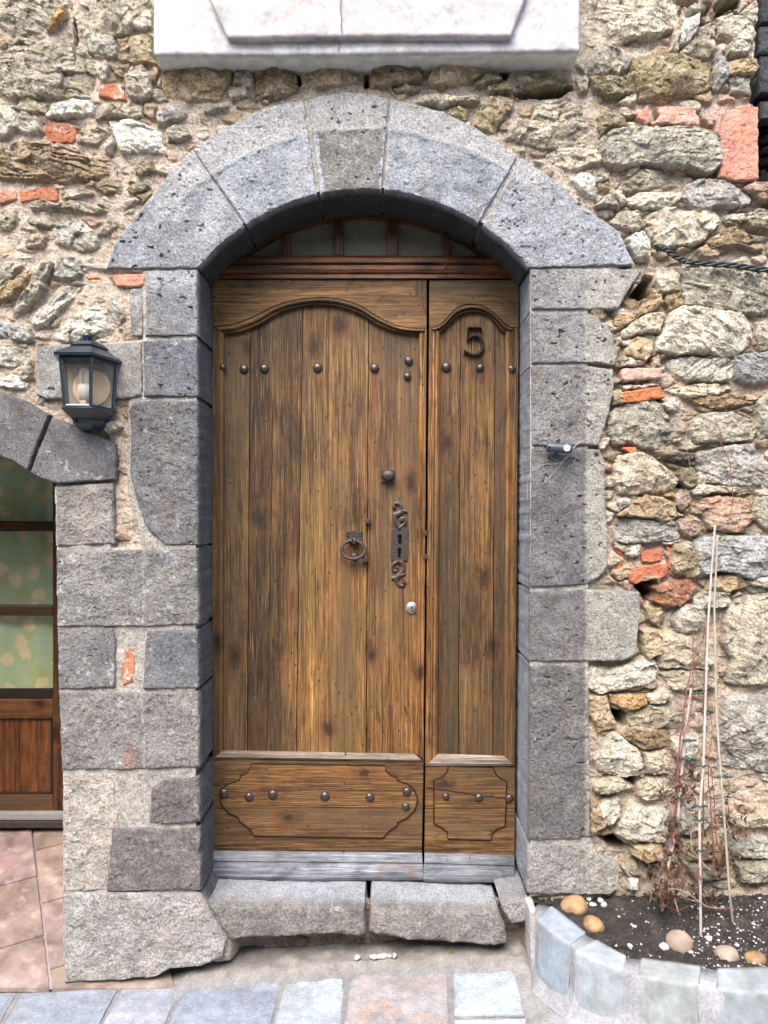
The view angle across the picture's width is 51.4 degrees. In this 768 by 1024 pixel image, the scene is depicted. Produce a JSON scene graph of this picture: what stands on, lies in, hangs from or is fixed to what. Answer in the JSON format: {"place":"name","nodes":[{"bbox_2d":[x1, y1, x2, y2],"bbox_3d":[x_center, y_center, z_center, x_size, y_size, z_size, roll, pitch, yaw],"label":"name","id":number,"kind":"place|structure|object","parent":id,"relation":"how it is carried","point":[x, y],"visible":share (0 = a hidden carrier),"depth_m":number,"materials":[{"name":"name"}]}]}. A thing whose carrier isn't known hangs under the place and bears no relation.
{"place":"outdoors","nodes":[
{"label":"outdoors","id":0,"kind":"place"},
{"bbox_2d":[31,828,59,988],"bbox_3d":[-1.755,1.614,3.365,1.390,0.183,1.030,0,0,0],"label":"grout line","id":1,"kind":"object","parent":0,"point":[44,937],"visible":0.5,"depth_m":3.22,"materials":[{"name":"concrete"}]},
{"bbox_2d":[0,828,174,991],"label":"floor","id":2,"kind":"structure","parent":0,"point":[23,966],"depth_m":3.19,"materials":[{"name":"ceramic"}]},
{"bbox_2d":[0,936,566,1023],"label":"street","id":3,"kind":"structure","parent":0,"point":[422,982],"depth_m":2.78,"materials":[{"name":"stone"}]},
{"bbox_2d":[354,953,396,960],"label":"rubble chips","id":4,"kind":"object","parent":3,"relation":"on","point":[377,956],"visible":1,"depth_m":2.89,"materials":[{"name":"white stone"}]},
{"bbox_2d":[0,0,767,963],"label":"stone wall","id":5,"kind":"structure","parent":3,"relation":"on","point":[636,126],"depth_m":2.89,"materials":[{"name":"stone"}]},
{"bbox_2d":[0,457,52,687],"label":"curtain","id":6,"kind":"object","parent":5,"relation":"hanging from","point":[26,577],"visible":0.44,"depth_m":3.88,"materials":[{"name":"fabric"}]},
{"bbox_2d":[0,483,62,827],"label":"glazed door","id":7,"kind":"structure","parent":5,"relation":"attached to","point":[31,783],"depth_m":3.79,"materials":[{"name":"wood"}]},
{"bbox_2d":[37,92,641,981],"bbox_3d":[-0.161,0.087,3.108,2.192,3.214,0.503,0,0,0],"label":"stone doorway","id":8,"kind":"structure","parent":5,"relation":"attached to","point":[445,172],"depth_m":2.88,"materials":[{"name":"grey stone"}]},
{"bbox_2d":[0,391,118,545],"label":"stone archway","id":9,"kind":"object","parent":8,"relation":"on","point":[68,453],"visible":0.85,"depth_m":2.87,"materials":[{"name":"grey stone"}]},
{"bbox_2d":[53,332,121,430],"bbox_3d":[-1.056,-0.466,2.790,0.224,0.348,0.173,0,0,0],"label":"wall lantern","id":10,"kind":"object","parent":8,"relation":"attached to","point":[88,395],"depth_m":2.82,"materials":[{"name":"black metal"}]},
{"bbox_2d":[212,280,427,880],"bbox_3d":[-0.252,0.268,3.115,0.846,2.347,0.081,0,0,0],"label":"plank door","id":11,"kind":"structure","parent":8,"relation":"attached to","point":[303,779],"depth_m":3.13,"materials":[{"name":"brown wood"}]},
{"bbox_2d":[219,212,511,279],"bbox_3d":[-0.078,-1.042,3.112,1.254,0.269,0.100,0,0,0],"label":"transom window","id":12,"kind":"structure","parent":8,"relation":"attached to","point":[366,247],"depth_m":3.10,"materials":[{"name":"brown wood"}]},
{"bbox_2d":[423,280,518,882],"bbox_3d":[0.338,0.272,3.115,0.373,2.353,0.081,0,0,0],"label":"narrow door leaf","id":13,"kind":"object","parent":8,"relation":"attached to","point":[469,817],"visible":1,"depth_m":3.13,"materials":[{"name":"brown wood"}]},
{"bbox_2d":[546,442,572,453],"bbox_3d":[0.625,-0.228,2.855,0.094,0.041,0.069,0,0,0],"label":"sensor tube","id":14,"kind":"object","parent":8,"relation":"attached to","point":[559,447],"visible":1,"depth_m":2.83,"materials":[{"name":"grey metal"}]},
{"bbox_2d":[154,0,579,75],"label":"plaster ledge","id":15,"kind":"object","parent":5,"relation":"attached to","point":[299,37],"visible":1,"depth_m":2.78,"materials":[{"name":"white paint"}]},
{"bbox_2d":[527,405,642,499],"bbox_3d":[0.722,-0.218,2.851,0.414,0.353,0.030,0,0,2],"label":"loose string","id":16,"kind":"object","parent":5,"relation":"hanging from","point":[564,459],"visible":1,"depth_m":2.87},
{"bbox_2d":[654,244,767,272],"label":"electric cable","id":17,"kind":"object","parent":5,"relation":"attached to","point":[680,259],"visible":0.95,"depth_m":2.85,"materials":[{"name":"black rubber"}]},
{"bbox_2d":[701,417,732,519],"bbox_3d":[1.188,-0.156,2.845,0.114,0.366,0.002,0,0,0],"label":"loose string","id":18,"kind":"object","parent":5,"relation":"hanging from","point":[729,464],"visible":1,"depth_m":2.84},
{"bbox_2d":[685,404,757,468],"bbox_3d":[1.204,-0.265,2.847,0.258,0.238,0.006,0,0,0],"label":"loose string","id":19,"kind":"object","parent":5,"relation":"hanging from","point":[707,417],"visible":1,"depth_m":2.85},
{"bbox_2d":[749,0,767,181],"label":"dark stone pier","id":20,"kind":"structure","parent":5,"relation":"on","point":[759,95],"depth_m":3.01,"materials":[{"name":"black stone"}]},
{"bbox_2d":[525,896,767,1023],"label":"stone planter","id":21,"kind":"object","parent":3,"relation":"on","point":[579,976],"visible":0.99,"depth_m":2.47,"materials":[{"name":"grey stone"}]},
{"bbox_2d":[527,892,767,969],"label":"soil","id":22,"kind":"structure","parent":21,"relation":"in","point":[618,931],"depth_m":2.75,"materials":[{"name":"soil"}]},
{"bbox_2d":[560,894,587,914],"bbox_3d":[0.677,1.407,2.844,0.099,0.076,0.088,0,0,0],"label":"pebble","id":23,"kind":"object","parent":22,"relation":"on","point":[576,904],"visible":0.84,"depth_m":2.82,"materials":[{"name":"beige stone"}]},
{"bbox_2d":[583,915,604,932],"bbox_3d":[0.721,1.426,2.752,0.062,0.060,0.077,0,0,-30],"label":"pebble","id":24,"kind":"object","parent":22,"relation":"on","point":[593,924],"visible":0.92,"depth_m":2.73,"materials":[{"name":"beige stone"}]},
{"bbox_2d":[586,897,766,968],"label":"white gravel","id":25,"kind":"structure","parent":22,"relation":"on","point":[664,946],"depth_m":2.70,"materials":[{"name":"white gravel"}]},
{"bbox_2d":[661,688,691,911],"bbox_3d":[1.040,1.036,2.810,0.134,0.813,0.075,0,0,-8],"label":"bamboo cane","id":26,"kind":"object","parent":22,"relation":"on","point":[681,773],"visible":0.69,"depth_m":2.81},
{"bbox_2d":[665,930,692,952],"bbox_3d":[0.983,1.433,2.657,0.085,0.075,0.078,0,0,0],"label":"pebble","id":27,"kind":"object","parent":22,"relation":"on","point":[681,941],"visible":0.91,"depth_m":2.63,"materials":[{"name":"beige stone"}]},
{"bbox_2d":[628,614,751,915],"bbox_3d":[1.093,0.872,2.769,0.456,1.040,0.227,0,0,0],"label":"dry climbing plant","id":28,"kind":"object","parent":22,"relation":"on","point":[720,861],"visible":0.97,"depth_m":2.78,"materials":[{"name":"brown plant"}]},
{"bbox_2d":[698,525,715,936],"bbox_3d":[1.119,0.755,2.772,0.023,1.418,0.189,0,0,36],"label":"bamboo cane","id":29,"kind":"object","parent":22,"relation":"on","point":[702,774],"visible":1,"depth_m":2.76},
{"bbox_2d":[713,535,733,921],"bbox_3d":[1.186,0.767,2.798,0.053,1.370,0.102,0,0,-19],"label":"bamboo cane","id":30,"kind":"object","parent":22,"relation":"on","point":[722,795],"visible":0.98,"depth_m":2.79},
{"bbox_2d":[714,945,738,961],"bbox_3d":[1.117,1.444,2.599,0.075,0.057,0.080,0,0,0],"label":"pebble","id":31,"kind":"object","parent":22,"relation":"on","point":[728,953],"visible":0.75,"depth_m":2.58,"materials":[{"name":"beige stone"}]},
{"bbox_2d":[744,951,766,964],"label":"pebble","id":32,"kind":"object","parent":22,"relation":"on","point":[756,957],"visible":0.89,"depth_m":2.55,"materials":[{"name":"stone"}]}
]}

